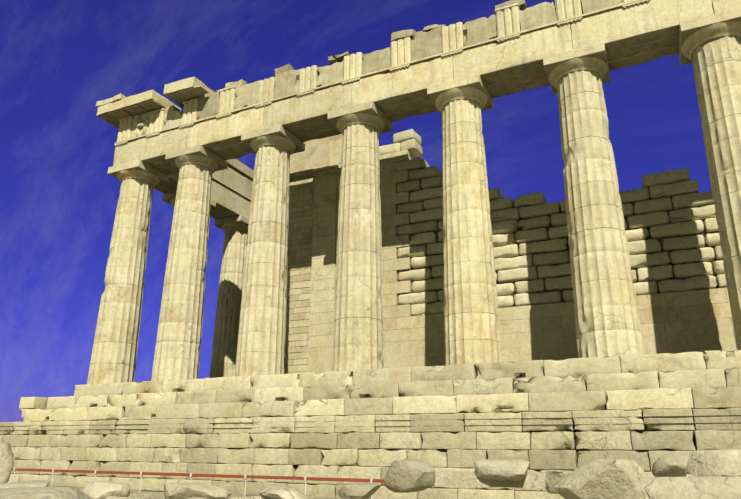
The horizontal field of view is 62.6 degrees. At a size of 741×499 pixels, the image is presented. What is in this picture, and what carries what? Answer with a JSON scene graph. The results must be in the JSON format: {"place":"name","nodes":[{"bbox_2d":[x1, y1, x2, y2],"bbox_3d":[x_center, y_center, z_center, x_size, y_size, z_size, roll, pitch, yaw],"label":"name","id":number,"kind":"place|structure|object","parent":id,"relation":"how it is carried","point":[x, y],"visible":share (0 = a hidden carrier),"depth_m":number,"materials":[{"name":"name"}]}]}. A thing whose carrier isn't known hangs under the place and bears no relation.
{"place":"outdoors","nodes":[
{"label":"outdoors","id":0,"kind":"place"},
{"bbox_2d":[47,486,334,498],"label":"ground","id":1,"kind":"structure","parent":0,"point":[154,493],"depth_m":19.61,"materials":[{"name":"beige stone"}]},
{"bbox_2d":[13,468,372,498],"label":"rail posts","id":2,"kind":"object","parent":1,"relation":"on","point":[245,478],"visible":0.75,"depth_m":20.38,"materials":[{"name":"beige metal"}]},
{"bbox_2d":[12,468,383,482],"bbox_3d":[-6.329,7.367,19.928,16.294,0.109,0.060,-8,-20,24],"label":"rail","id":3,"kind":"object","parent":2,"relation":"on","point":[228,476],"visible":0.85,"depth_m":19.27,"materials":[{"name":"brown metal"}]},
{"bbox_2d":[0,443,740,498],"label":"rocks","id":4,"kind":"object","parent":1,"relation":"on","point":[716,474],"visible":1,"depth_m":9.48,"materials":[{"name":"beige stone"}]},
{"bbox_2d":[0,0,711,421],"label":"sky","id":5,"kind":"structure","parent":0,"point":[59,58],"materials":[{"name":"blue"}]},
{"bbox_2d":[255,134,737,373],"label":"old wall","id":6,"kind":"structure","parent":0,"point":[688,321],"depth_m":26.23,"materials":[{"name":"stone"}]},
{"bbox_2d":[379,129,726,315],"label":"stone blocks","id":7,"kind":"structure","parent":6,"relation":"attached to","point":[680,187],"depth_m":23.86,"materials":[{"name":"stone"}]},
{"label":"ground","id":8,"kind":"structure","parent":0,"visible":0},
{"bbox_2d":[0,408,740,498],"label":"foundation","id":9,"kind":"object","parent":8,"relation":"on","point":[365,446],"visible":0.75,"depth_m":18.42,"materials":[{"name":"beige stone"}]},
{"bbox_2d":[19,350,740,421],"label":"steps","id":10,"kind":"structure","parent":9,"relation":"on","point":[700,380],"depth_m":18.80,"materials":[{"name":"stone"}]},
{"bbox_2d":[87,160,168,383],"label":"column","id":11,"kind":"structure","parent":10,"relation":"on","point":[114,352],"depth_m":27.88,"materials":[{"name":"stone"}]},
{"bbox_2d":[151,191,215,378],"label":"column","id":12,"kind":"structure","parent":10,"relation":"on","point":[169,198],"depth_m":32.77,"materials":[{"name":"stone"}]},
{"bbox_2d":[151,144,227,380],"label":"column","id":13,"kind":"structure","parent":10,"relation":"on","point":[177,347],"depth_m":26.37,"materials":[{"name":"stone"}]},
{"bbox_2d":[96,0,740,219],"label":"entablature","id":14,"kind":"structure","parent":13,"relation":"on","point":[506,48],"depth_m":24.36,"materials":[{"name":"stone"}]},
{"bbox_2d":[209,215,248,377],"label":"column","id":15,"kind":"structure","parent":10,"relation":"on","point":[226,326],"depth_m":34.95,"materials":[{"name":"stone"}]},
{"bbox_2d":[235,124,304,375],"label":"column","id":16,"kind":"structure","parent":10,"relation":"on","point":[261,336],"depth_m":24.58,"materials":[{"name":"stone"}]},
{"bbox_2d":[327,101,392,370],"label":"column","id":17,"kind":"structure","parent":10,"relation":"on","point":[358,341],"depth_m":22.80,"materials":[{"name":"stone"}]},
{"bbox_2d":[427,74,501,365],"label":"column","id":18,"kind":"structure","parent":10,"relation":"on","point":[471,331],"depth_m":21.03,"materials":[{"name":"stone"}]},
{"bbox_2d":[543,42,644,357],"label":"column","id":19,"kind":"structure","parent":10,"relation":"on","point":[607,320],"depth_m":19.27,"materials":[{"name":"stone"}]},
{"bbox_2d":[679,7,740,349],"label":"column","id":20,"kind":"structure","parent":10,"relation":"on","point":[710,47],"depth_m":18.49,"materials":[{"name":"stone"}]}
]}

